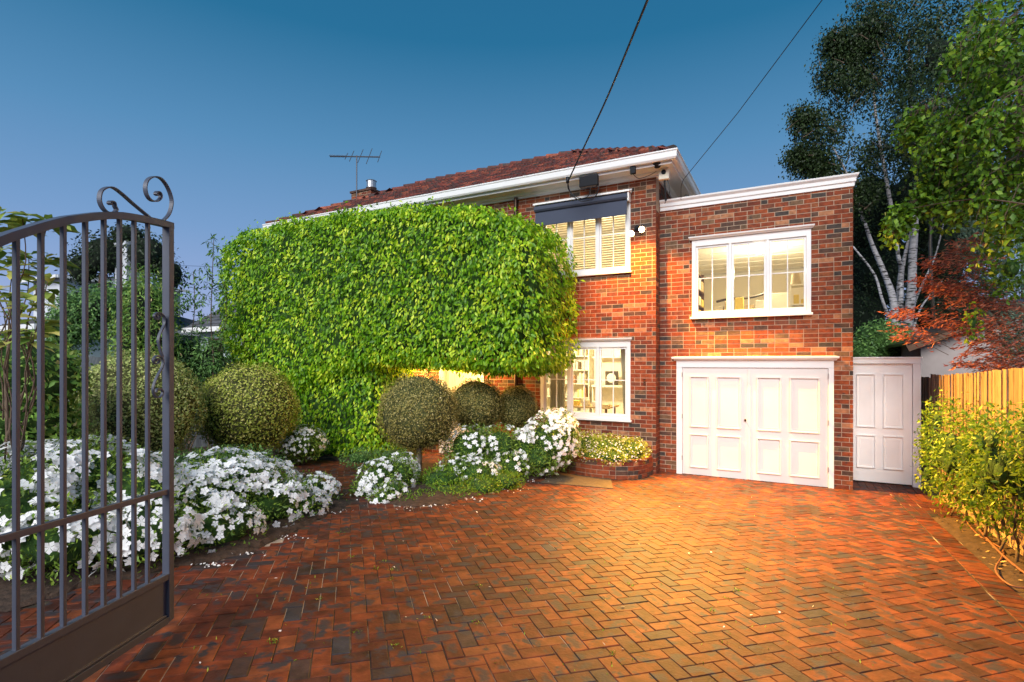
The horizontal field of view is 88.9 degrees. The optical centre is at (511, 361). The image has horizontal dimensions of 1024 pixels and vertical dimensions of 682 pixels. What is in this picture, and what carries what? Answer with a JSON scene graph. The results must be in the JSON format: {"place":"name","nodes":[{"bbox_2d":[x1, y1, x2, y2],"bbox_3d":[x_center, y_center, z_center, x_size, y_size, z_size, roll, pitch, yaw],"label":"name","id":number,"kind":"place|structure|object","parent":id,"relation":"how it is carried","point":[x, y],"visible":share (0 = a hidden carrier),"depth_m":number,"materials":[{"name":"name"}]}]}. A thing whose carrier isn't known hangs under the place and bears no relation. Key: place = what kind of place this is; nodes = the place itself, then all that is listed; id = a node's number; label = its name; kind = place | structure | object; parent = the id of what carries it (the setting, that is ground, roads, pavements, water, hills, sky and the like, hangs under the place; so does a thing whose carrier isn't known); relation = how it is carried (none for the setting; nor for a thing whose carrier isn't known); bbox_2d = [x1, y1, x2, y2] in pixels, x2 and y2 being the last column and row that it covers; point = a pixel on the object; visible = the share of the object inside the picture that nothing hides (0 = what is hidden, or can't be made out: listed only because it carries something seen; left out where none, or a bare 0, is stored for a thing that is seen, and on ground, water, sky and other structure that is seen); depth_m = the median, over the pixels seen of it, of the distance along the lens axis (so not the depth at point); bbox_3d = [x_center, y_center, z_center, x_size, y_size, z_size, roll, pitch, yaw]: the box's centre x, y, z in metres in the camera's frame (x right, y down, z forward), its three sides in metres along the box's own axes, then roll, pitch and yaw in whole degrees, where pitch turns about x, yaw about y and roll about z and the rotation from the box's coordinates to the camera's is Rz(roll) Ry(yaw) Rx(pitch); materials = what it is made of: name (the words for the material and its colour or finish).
{"place":"outdoors","nodes":[
{"label":"outdoors","id":0,"kind":"place"},
{"bbox_2d":[21,274,189,316],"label":"neighbour house","id":1,"kind":"structure","parent":0,"point":[55,285],"depth_m":41.91,"materials":[{"name":"white paint"}]},
{"bbox_2d":[0,446,349,611],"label":"soil","id":2,"kind":"structure","parent":0,"point":[28,593],"depth_m":4.96,"materials":[{"name":"brown soil"}]},
{"bbox_2d":[0,206,80,467],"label":"magnolia tree","id":3,"kind":"object","parent":2,"relation":"on","point":[14,221],"visible":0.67,"depth_m":4.82,"materials":[{"name":"green plant"}]},
{"bbox_2d":[0,327,95,466],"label":"broadleaf shrub","id":4,"kind":"object","parent":2,"relation":"on","point":[52,392],"visible":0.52,"depth_m":6.26,"materials":[{"name":"green plant"}]},
{"bbox_2d":[0,428,204,586],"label":"azalea bush","id":5,"kind":"object","parent":2,"relation":"on","point":[28,502],"visible":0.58,"depth_m":4.63,"materials":[{"name":"white plant"}]},
{"bbox_2d":[68,349,208,465],"bbox_3d":[-6.103,0.916,8.595,1.994,2.282,2.031,0,0,28],"label":"ball shrub","id":6,"kind":"object","parent":2,"relation":"on","point":[186,401],"visible":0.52,"depth_m":8.12,"materials":[{"name":"green plant"}]},
{"bbox_2d":[98,264,182,365],"bbox_3d":[-8.222,-0.023,11.580,1.656,4.325,1.380,0,0,28],"label":"garden shrub","id":7,"kind":"object","parent":2,"relation":"on","point":[155,306],"visible":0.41,"depth_m":11.37,"materials":[{"name":"green plant"}]},
{"bbox_2d":[178,267,208,447],"bbox_3d":[-7.569,-0.018,12.405,0.790,4.459,0.847,0,0,28],"label":"sapling","id":8,"kind":"object","parent":2,"relation":"on","point":[194,288],"visible":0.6,"depth_m":12.40,"materials":[{"name":"green plant"}]},
{"bbox_2d":[174,328,232,450],"bbox_3d":[-7.400,0.673,12.163,1.632,2.932,1.304,0,0,13],"label":"garden shrub","id":9,"kind":"object","parent":2,"relation":"on","point":[189,353],"visible":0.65,"depth_m":12.03,"materials":[{"name":"green plant"}]},
{"bbox_2d":[123,443,285,469],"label":"ground shrub","id":10,"kind":"object","parent":2,"relation":"on","point":[181,458],"visible":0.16,"depth_m":8.06,"materials":[{"name":"green plant"}]},
{"bbox_2d":[194,234,233,448],"bbox_3d":[-6.907,-0.352,11.992,0.839,5.126,0.845,0,0,28],"label":"sapling","id":11,"kind":"object","parent":2,"relation":"on","point":[213,308],"visible":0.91,"depth_m":11.94,"materials":[{"name":"green plant"}]},
{"bbox_2d":[209,278,238,380],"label":"sapling","id":12,"kind":"object","parent":2,"relation":"on","point":[223,306],"visible":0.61,"depth_m":12.38,"materials":[{"name":"green plant"}]},
{"bbox_2d":[193,361,301,453],"bbox_3d":[-5.111,1.061,10.187,1.927,2.171,1.946,0,0,28],"label":"ball shrub","id":13,"kind":"object","parent":2,"relation":"on","point":[246,406],"visible":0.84,"depth_m":9.65,"materials":[{"name":"green plant"}]},
{"bbox_2d":[157,445,343,554],"bbox_3d":[-3.332,1.614,6.616,1.848,1.187,3.140,0,0,13],"label":"azalea bush","id":14,"kind":"object","parent":2,"relation":"on","point":[235,499],"visible":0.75,"depth_m":6.08,"materials":[{"name":"white plant"}]},
{"bbox_2d":[271,422,330,465],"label":"azalea bush","id":15,"kind":"object","parent":2,"relation":"on","point":[301,442],"visible":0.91,"depth_m":10.58,"materials":[{"name":"white plant"}]},
{"bbox_2d":[181,302,250,356],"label":"neighbour house","id":16,"kind":"structure","parent":0,"point":[216,320],"depth_m":25.84,"materials":[{"name":"white paint"}]},
{"bbox_2d":[209,338,250,355],"bbox_3d":[-13.459,-0.554,25.161,3.800,1.200,0.030,0,0,28],"label":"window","id":17,"kind":"structure","parent":16,"relation":"in","point":[215,339],"depth_m":25.61,"materials":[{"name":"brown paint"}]},
{"bbox_2d":[265,440,378,463],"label":"soil","id":18,"kind":"structure","parent":0,"point":[328,456],"depth_m":11.74,"materials":[{"name":"brown soil"}]},
{"bbox_2d":[212,196,585,456],"bbox_3d":[-3.115,-0.577,12.235,9.642,6.090,2.995,0,0,28],"label":"clipped hedge","id":19,"kind":"object","parent":18,"relation":"on","point":[344,321],"visible":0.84,"depth_m":10.82,"materials":[{"name":"green plant"}]},
{"bbox_2d":[352,462,560,506],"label":"soil","id":20,"kind":"structure","parent":0,"point":[438,498],"depth_m":7.96,"materials":[{"name":"brown soil"}]},
{"bbox_2d":[338,444,423,469],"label":"ground shrub","id":21,"kind":"object","parent":20,"relation":"on","point":[360,457],"visible":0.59,"depth_m":10.12,"materials":[{"name":"green plant"}]},
{"bbox_2d":[348,448,420,503],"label":"azalea bush","id":22,"kind":"object","parent":20,"relation":"on","point":[388,479],"visible":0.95,"depth_m":8.11,"materials":[{"name":"white plant"}]},
{"bbox_2d":[376,370,461,472],"bbox_3d":[-1.706,1.175,9.623,1.538,2.049,1.577,0,0,28],"label":"topiary tree","id":23,"kind":"object","parent":20,"relation":"on","point":[419,413],"visible":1,"depth_m":9.18,"materials":[{"name":"green plant"}]},
{"bbox_2d":[397,463,525,500],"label":"shrub","id":24,"kind":"object","parent":20,"relation":"on","point":[448,478],"visible":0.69,"depth_m":8.57,"materials":[{"name":"green plant"}]},
{"bbox_2d":[448,377,504,431],"bbox_3d":[-0.742,1.298,10.993,1.280,1.961,1.290,0,0,28],"label":"topiary tree","id":25,"kind":"object","parent":20,"relation":"on","point":[481,402],"visible":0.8,"depth_m":10.60,"materials":[{"name":"green plant"}]},
{"bbox_2d":[436,420,535,480],"bbox_3d":[-0.565,1.670,9.632,1.852,1.156,1.819,0,0,28],"label":"azalea bush","id":26,"kind":"object","parent":20,"relation":"on","point":[479,452],"visible":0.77,"depth_m":9.55,"materials":[{"name":"white plant"}]},
{"bbox_2d":[498,385,538,433],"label":"topiary tree","id":27,"kind":"object","parent":20,"relation":"on","point":[520,407],"visible":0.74,"depth_m":10.98,"materials":[{"name":"green plant"}]},
{"bbox_2d":[510,406,581,477],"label":"azalea bush","id":28,"kind":"object","parent":20,"relation":"on","point":[548,443],"visible":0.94,"depth_m":9.64,"materials":[{"name":"white plant"}]},
{"bbox_2d":[0,450,1023,681],"bbox_3d":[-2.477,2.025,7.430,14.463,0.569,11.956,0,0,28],"label":"driveway paving","id":29,"kind":"structure","parent":0,"point":[882,530],"depth_m":4.36,"materials":[{"name":"brick"}]},
{"bbox_2d":[191,476,831,662],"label":"fallen petals","id":30,"kind":"object","parent":29,"relation":"on","point":[393,566],"visible":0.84,"depth_m":5.25,"materials":[{"name":"white plant"}]},
{"bbox_2d":[193,498,890,674],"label":"weeds","id":31,"kind":"object","parent":29,"relation":"on","point":[527,590],"visible":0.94,"depth_m":4.12,"materials":[{"name":"green plant"}]},
{"bbox_2d":[541,473,612,488],"bbox_3d":[1.289,2.196,9.700,1.324,0.069,1.105,0,0,19],"label":"door mat","id":32,"kind":"object","parent":29,"relation":"on","point":[574,479],"depth_m":9.58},
{"bbox_2d":[552,455,652,479],"bbox_3d":[1.755,2.096,10.599,1.959,0.468,1.211,0,0,28],"label":"brick planter","id":33,"kind":"object","parent":29,"relation":"on","point":[631,469],"visible":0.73,"depth_m":10.02,"materials":[{"name":"red brick"}]},
{"bbox_2d":[570,429,652,466],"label":"flowering shrub","id":34,"kind":"object","parent":33,"relation":"in","point":[612,450],"visible":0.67,"depth_m":10.20,"materials":[{"name":"green plant"}]},
{"bbox_2d":[853,480,1023,627],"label":"paving edge course","id":35,"kind":"object","parent":29,"relation":"on","point":[1008,599],"visible":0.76,"depth_m":6.40,"materials":[{"name":"brick"}]},
{"bbox_2d":[0,0,1023,327],"label":"sky","id":36,"kind":"structure","parent":0,"point":[242,107],"materials":[{"name":"blue"}]},
{"bbox_2d":[262,144,858,489],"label":"brick house","id":37,"kind":"structure","parent":0,"point":[765,393],"depth_m":10.66,"materials":[{"name":"red brick"}]},
{"bbox_2d":[329,149,381,196],"bbox_3d":[-5.446,-6.095,18.141,1.727,3.011,0.887,0,0,-2],"label":"antenna","id":38,"kind":"object","parent":37,"relation":"attached to","point":[356,156],"visible":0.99,"depth_m":18.08,"materials":[{"name":"grey metal"}]},
{"bbox_2d":[445,370,478,451],"bbox_3d":[-1.215,1.138,12.866,1.020,2.245,0.052,0,0,28],"label":"front door","id":39,"kind":"structure","parent":37,"relation":"in","point":[451,379],"depth_m":12.95,"materials":[{"name":"white paint"}]},
{"bbox_2d":[550,350,564,410],"bbox_3d":[1.047,0.410,12.017,0.364,2.000,0.064,0,0,28],"label":"curtain","id":40,"kind":"object","parent":37,"relation":"hanging from","point":[560,393],"visible":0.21,"depth_m":12.02,"materials":[{"name":"beige fabric"}]},
{"bbox_2d":[546,349,592,411],"bbox_3d":[1.414,0.610,15.494,1.950,2.500,0.330,0,0,28],"label":"bookcase","id":41,"kind":"object","parent":37,"relation":"in","point":[588,367],"visible":0.21,"depth_m":15.29,"materials":[{"name":"beige wood"}]},
{"bbox_2d":[533,189,631,277],"bbox_3d":[1.531,-2.715,11.341,2.209,1.720,0.383,0,0,28],"label":"window","id":42,"kind":"structure","parent":37,"relation":"in","point":[568,211],"depth_m":11.22,"materials":[{"name":"white paint"}]},
{"bbox_2d":[539,338,631,421],"bbox_3d":[1.568,0.375,11.366,2.166,1.760,0.230,0,0,28],"label":"window","id":43,"kind":"structure","parent":37,"relation":"in","point":[593,343],"depth_m":11.19,"materials":[{"name":"white paint"}]},
{"bbox_2d":[579,174,598,189],"bbox_3d":[1.598,-3.734,10.846,0.400,0.250,0.100,0,0,28],"label":"junction box","id":44,"kind":"object","parent":37,"relation":"attached to","point":[588,181],"visible":1,"depth_m":10.80,"materials":[{"name":"black plastic"}]},
{"bbox_2d":[566,0,648,201],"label":"service cable","id":45,"kind":"object","parent":44,"relation":"attached to","point":[619,68],"visible":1,"depth_m":8.16,"materials":[{"name":"black plastic"}]},
{"bbox_2d":[565,403,618,413],"bbox_3d":[1.919,1.480,13.289,1.400,0.760,0.900,0,0,28],"label":"dining table","id":46,"kind":"object","parent":37,"relation":"in","point":[593,407],"visible":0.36,"depth_m":12.88,"materials":[{"name":"brown wood"}]},
{"bbox_2d":[582,400,589,405],"bbox_3d":[1.847,1.026,13.044,0.160,0.145,0.200,0,0,28],"label":"box","id":47,"kind":"object","parent":46,"relation":"on","point":[587,402],"visible":0.79,"depth_m":12.97,"materials":[{"name":"cardboard"}]},
{"bbox_2d":[591,385,621,412],"bbox_3d":[2.855,1.258,14.689,1.150,1.205,0.450,0,0,28],"label":"side table","id":48,"kind":"object","parent":37,"relation":"in","point":[593,392],"visible":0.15,"depth_m":14.79,"materials":[{"name":"beige wood"}]},
{"bbox_2d":[605,371,618,384],"bbox_3d":[2.795,0.455,14.627,0.360,0.390,0.115,0,0,28],"label":"mantel clock","id":49,"kind":"object","parent":48,"relation":"on","point":[608,375],"visible":0.94,"depth_m":14.58,"materials":[{"name":"white paint"}]},
{"bbox_2d":[620,349,624,413],"bbox_3d":[2.458,0.410,11.273,0.274,2.000,0.064,0,0,28],"label":"curtain","id":50,"kind":"object","parent":37,"relation":"hanging from","point":[623,366],"visible":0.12,"depth_m":11.29,"materials":[{"name":"beige fabric"}]},
{"bbox_2d":[629,225,644,235],"bbox_3d":[2.568,-2.696,10.702,0.325,0.246,0.231,0,0,28],"label":"flood light","id":51,"kind":"object","parent":37,"relation":"attached to","point":[637,228],"visible":1,"depth_m":10.66,"materials":[{"name":"black plastic"}]},
{"bbox_2d":[630,166,655,178],"bbox_3d":[2.620,-3.776,10.413,0.525,0.237,0.096,0,0,8],"label":"sensor box","id":52,"kind":"object","parent":37,"relation":"attached to","point":[633,170],"visible":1,"depth_m":10.41,"materials":[{"name":"black plastic"}]},
{"bbox_2d":[653,162,660,168],"bbox_3d":[2.866,-3.936,10.302,0.212,0.210,0.217,0,0,28],"label":"motion sensor","id":53,"kind":"object","parent":37,"relation":"attached to","point":[656,165],"visible":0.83,"depth_m":10.25,"materials":[{"name":"black plastic"}]},
{"bbox_2d":[659,167,669,202],"bbox_3d":[3.070,-3.540,10.480,0.209,0.674,0.234,0,0,28],"label":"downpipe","id":54,"kind":"object","parent":37,"relation":"attached to","point":[664,174],"visible":1,"depth_m":10.41,"materials":[{"name":"beige"}]},
{"bbox_2d":[698,273,703,310],"bbox_3d":[4.335,-1.340,12.660,0.340,1.800,2.040,0,0,28],"label":"storage shelf","id":55,"kind":"object","parent":37,"relation":"attached to","point":[700,294],"visible":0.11,"depth_m":13.38,"materials":[{"name":"brown wood"}]},
{"bbox_2d":[698,279,700,290],"bbox_3d":[4.440,-1.891,12.796,0.320,0.270,0.340,0,0,28],"label":"storage box","id":56,"kind":"object","parent":55,"relation":"on","point":[699,284],"visible":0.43,"depth_m":12.63,"materials":[{"name":"cardboard"}]},
{"bbox_2d":[701,281,703,292],"bbox_3d":[4.655,-1.878,13.203,0.320,0.244,0.340,0,0,28],"label":"storage box","id":57,"kind":"object","parent":55,"relation":"on","point":[702,286],"visible":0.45,"depth_m":13.08,"materials":[{"name":"cardboard"}]},
{"bbox_2d":[682,368,748,479],"bbox_3d":[4.039,1.205,10.426,1.250,2.170,0.088,0,0,28],"label":"garage door","id":58,"kind":"structure","parent":37,"relation":"in","point":[715,400],"depth_m":10.42,"materials":[{"name":"white paint"}]},
{"bbox_2d":[681,0,821,186],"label":"phone cable","id":59,"kind":"object","parent":37,"relation":"attached to","point":[757,86],"visible":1,"depth_m":7.76,"materials":[{"name":"black plastic"}]},
{"bbox_2d":[688,224,814,318],"bbox_3d":[4.606,-1.697,10.160,2.219,1.665,0.230,0,0,28],"label":"window","id":60,"kind":"structure","parent":37,"relation":"in","point":[766,236],"depth_m":10.06,"materials":[{"name":"white paint"}]},
{"bbox_2d":[753,246,763,253],"bbox_3d":[5.644,-2.533,11.900,0.296,0.145,0.296,0,0,28],"label":"ceiling light","id":61,"kind":"object","parent":37,"relation":"attached to","point":[758,250],"visible":0.81,"depth_m":11.81,"materials":[{"name":"beige"}]},
{"bbox_2d":[772,293,786,307],"bbox_3d":[6.127,-0.995,11.975,0.370,1.110,0.500,0,0,28],"label":"cupboard","id":62,"kind":"object","parent":37,"relation":"in","point":[779,300],"visible":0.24,"depth_m":11.75,"materials":[{"name":"beige"}]},
{"bbox_2d":[748,368,828,486],"bbox_3d":[5.175,1.205,9.832,1.353,2.170,0.079,0,0,28],"label":"garage door","id":63,"kind":"structure","parent":37,"relation":"in","point":[788,422],"depth_m":9.82,"materials":[{"name":"white paint"}]},
{"bbox_2d":[790,284,803,306],"bbox_3d":[6.344,-1.055,11.239,0.640,1.230,0.400,0,0,28],"label":"desk hutch","id":64,"kind":"object","parent":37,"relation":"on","point":[796,286],"visible":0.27,"depth_m":11.21,"materials":[{"name":"beige wood"}]},
{"bbox_2d":[790,273,800,283],"bbox_3d":[6.135,-1.786,11.292,0.217,0.249,0.217,0,0,28],"label":"lampshade","id":65,"kind":"object","parent":64,"relation":"on","point":[795,278],"visible":0.72,"depth_m":11.22,"materials":[{"name":"beige fabric"}]},
{"bbox_2d":[853,357,922,487],"bbox_3d":[6.988,1.110,9.813,1.150,2.400,0.160,0,0,28],"label":"door frame","id":66,"kind":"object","parent":37,"relation":"attached to","point":[886,403],"depth_m":9.78,"materials":[{"name":"white paint"}]},
{"bbox_2d":[853,364,911,484],"bbox_3d":[6.928,1.155,9.838,0.980,2.230,0.073,0,0,28],"label":"door leaf","id":67,"kind":"structure","parent":66,"relation":"in","point":[882,393],"depth_m":9.81,"materials":[{"name":"white paint"}]},
{"bbox_3d":[2.879,-0.127,14.733,1.150,0.035,0.350,0,0,28],"label":"wall shelf","id":68,"kind":"object","parent":37,"relation":"attached to","visible":0},
{"bbox_2d":[614,349,620,355],"bbox_3d":[2.949,-0.290,14.600,0.278,0.278,0.020,0,0,28],"label":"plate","id":69,"kind":"object","parent":68,"relation":"on","point":[617,352],"visible":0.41,"depth_m":14.59,"materials":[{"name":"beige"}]},
{"bbox_2d":[573,400,580,405],"bbox_3d":[1.617,1.035,13.165,0.160,0.126,0.200,0,0,28],"label":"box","id":70,"kind":"object","parent":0,"point":[576,402],"visible":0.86,"depth_m":13.09,"materials":[{"name":"cardboard"}]},
{"bbox_2d":[715,306,723,309],"bbox_3d":[4.926,-1.261,12.410,0.180,0.100,0.250,0,0,28],"label":"parcel","id":71,"kind":"object","parent":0,"point":[719,307],"visible":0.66,"depth_m":12.30,"materials":[{"name":"cardboard"}]},
{"bbox_2d":[735,297,743,309],"bbox_3d":[5.316,-1.351,12.204,0.180,0.280,0.250,0,0,28],"label":"parcel","id":72,"kind":"object","parent":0,"point":[739,302],"visible":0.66,"depth_m":12.10,"materials":[{"name":"cardboard"}]},
{"bbox_2d":[716,293,763,302],"bbox_3d":[5.376,-1.523,12.201,1.143,0.242,0.059,0,0,28],"label":"handrail","id":73,"kind":"object","parent":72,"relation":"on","point":[750,297],"visible":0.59,"depth_m":12.13,"materials":[{"name":"wood"}]},
{"bbox_2d":[745,305,753,308],"bbox_3d":[5.510,-1.261,12.102,0.180,0.100,0.250,0,0,28],"label":"parcel","id":74,"kind":"object","parent":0,"point":[750,306],"visible":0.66,"depth_m":11.99,"materials":[{"name":"cardboard"}]},
{"bbox_2d":[756,300,763,308],"bbox_3d":[5.705,-1.306,11.999,0.180,0.190,0.250,0,0,28],"label":"parcel","id":75,"kind":"object","parent":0,"point":[759,303],"visible":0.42,"depth_m":11.89,"materials":[{"name":"cardboard"}]},
{"bbox_2d":[794,295,798,303],"bbox_3d":[6.132,-1.342,11.265,0.100,0.200,0.150,0,0,28],"label":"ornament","id":76,"kind":"object","parent":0,"point":[796,299],"visible":0.82,"depth_m":11.20,"materials":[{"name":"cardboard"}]},
{"bbox_2d":[921,473,938,494],"bbox_3d":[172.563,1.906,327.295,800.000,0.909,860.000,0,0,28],"label":"ground","id":77,"kind":"structure","parent":0,"point":[929,485],"depth_m":9.96,"materials":[{"name":"soil"}]},
{"bbox_2d":[45,283,126,356],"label":"garden shrub","id":78,"kind":"object","parent":77,"relation":"on","point":[74,330],"visible":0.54,"depth_m":12.35,"materials":[{"name":"green plant"}]},
{"bbox_2d":[0,309,199,356],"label":"neighbour house","id":79,"kind":"structure","parent":77,"relation":"on","point":[33,324],"depth_m":24.90,"materials":[{"name":"grey paint"}]},
{"bbox_2d":[114,241,143,287],"bbox_3d":[-21.912,-3.226,30.000,1.440,7.072,1.200,0,0,28],"label":"white chimney","id":80,"kind":"object","parent":79,"relation":"on","point":[124,260],"visible":0.07,"depth_m":29.37,"materials":[{"name":"white"}]},
{"bbox_2d":[54,221,191,295],"bbox_3d":[-22.187,-2.861,29.973,7.158,10.363,3.421,0,0,2],"label":"evergreen tree","id":81,"kind":"object","parent":77,"relation":"on","point":[155,255],"visible":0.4,"depth_m":29.45,"materials":[{"name":"green plant"}]},
{"bbox_2d":[55,277,198,316],"bbox_3d":[-19.788,-1.006,27.247,6.453,6.687,5.603,0,0,28],"label":"evergreen tree","id":82,"kind":"object","parent":77,"relation":"on","point":[154,288],"visible":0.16,"depth_m":26.60,"materials":[{"name":"green plant"}]},
{"bbox_2d":[122,263,144,326],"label":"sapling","id":83,"kind":"object","parent":77,"relation":"on","point":[126,266],"visible":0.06,"depth_m":12.08,"materials":[{"name":"green plant"}]},
{"bbox_2d":[76,356,280,447],"bbox_3d":[-8.720,1.118,11.946,0.070,2.485,19.000,0,0,28],"label":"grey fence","id":84,"kind":"object","parent":77,"relation":"on","point":[94,360],"visible":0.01,"depth_m":13.29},
{"bbox_2d":[853,318,914,356],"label":"rounded shrub","id":85,"kind":"object","parent":77,"relation":"on","point":[872,340],"visible":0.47,"depth_m":14.62,"materials":[{"name":"green plant"}]},
{"bbox_2d":[853,164,938,339],"bbox_3d":[15.146,-2.991,21.142,3.726,10.635,4.904,0,0,68],"label":"evergreen tree","id":86,"kind":"object","parent":77,"relation":"on","point":[867,305],"visible":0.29,"depth_m":20.32,"materials":[{"name":"green plant"}]},
{"bbox_2d":[776,0,1023,333],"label":"birch tree","id":87,"kind":"object","parent":77,"relation":"on","point":[854,48],"visible":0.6,"depth_m":17.28,"materials":[{"name":"white plant"}]},
{"bbox_2d":[877,0,1006,324],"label":"evergreen tree","id":88,"kind":"object","parent":77,"relation":"on","point":[930,47],"visible":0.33,"depth_m":16.03,"materials":[{"name":"green plant"}]},
{"bbox_2d":[886,211,1005,328],"bbox_3d":[17.393,-2.656,20.952,4.544,9.959,4.187,0,0,28],"label":"evergreen tree","id":89,"kind":"object","parent":77,"relation":"on","point":[941,248],"visible":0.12,"depth_m":20.19,"materials":[{"name":"green plant"}]},
{"bbox_2d":[877,0,1023,274],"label":"overhanging tree","id":90,"kind":"object","parent":77,"relation":"on","point":[941,192],"visible":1,"depth_m":6.32,"materials":[{"name":"green plant"}]},
{"bbox_2d":[878,232,1023,385],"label":"maple tree","id":91,"kind":"object","parent":77,"relation":"on","point":[955,285],"visible":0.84,"depth_m":7.80,"materials":[{"name":"brown plant"}]},
{"bbox_2d":[882,0,1023,298],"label":"evergreen tree","id":92,"kind":"object","parent":77,"relation":"on","point":[923,78],"visible":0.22,"depth_m":12.82,"materials":[{"name":"green plant"}]},
{"bbox_2d":[887,296,1023,422],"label":"outbuilding","id":93,"kind":"structure","parent":77,"relation":"on","point":[935,361],"depth_m":11.97,"materials":[{"name":"white metal"}]},
{"bbox_2d":[921,368,1023,555],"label":"paling fence","id":94,"kind":"object","parent":77,"relation":"on","point":[1002,387],"visible":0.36,"depth_m":7.00,"materials":[{"name":"brown wood"}]},
{"bbox_2d":[951,210,1023,362],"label":"conifer tree","id":95,"kind":"object","parent":77,"relation":"on","point":[965,232],"visible":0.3,"depth_m":8.01,"materials":[{"name":"green plant"}]},
{"bbox_2d":[958,238,1023,344],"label":"creeper shrub","id":96,"kind":"object","parent":77,"relation":"on","point":[1010,268],"visible":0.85,"depth_m":7.38,"materials":[{"name":"green plant"}]},
{"bbox_3d":[-2.393,0.781,1.740,0.100,2.141,0.100,0,0,28],"label":"gate post","id":97,"kind":"object","parent":77,"relation":"on","visible":0},
{"bbox_2d":[0,176,173,681],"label":"driveway gate","id":98,"kind":"structure","parent":97,"relation":"attached to","point":[87,643],"depth_m":3.02,"materials":[{"name":"grey metal"}]},
{"bbox_2d":[933,516,1023,598],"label":"soil","id":99,"kind":"structure","parent":0,"point":[967,538],"depth_m":5.85,"materials":[{"name":"brown soil"}]},
{"bbox_2d":[912,386,1003,531],"bbox_3d":[6.170,1.323,7.445,0.704,1.960,2.853,0,0,28],"label":"climbing shrub","id":100,"kind":"object","parent":99,"relation":"on","point":[939,449],"visible":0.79,"depth_m":7.28,"materials":[{"name":"green plant"}]},
{"bbox_2d":[939,518,1021,579],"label":"leaf litter","id":101,"kind":"object","parent":99,"relation":"on","point":[988,550],"visible":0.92,"depth_m":5.87,"materials":[{"name":"plant"}]},
{"bbox_2d":[946,399,1023,561],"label":"climbing shrub","id":102,"kind":"object","parent":99,"relation":"on","point":[989,465],"visible":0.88,"depth_m":5.66,"materials":[{"name":"green plant"}]},
{"bbox_2d":[957,508,1023,588],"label":"garden hose","id":103,"kind":"object","parent":99,"relation":"on","point":[1002,553],"visible":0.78,"depth_m":5.49,"materials":[{"name":"brown rubber"}]},
{"bbox_2d":[995,402,1023,486],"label":"climbing shrub","id":104,"kind":"object","parent":99,"relation":"on","point":[1019,440],"visible":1,"depth_m":4.81,"materials":[{"name":"green plant"}]}
]}

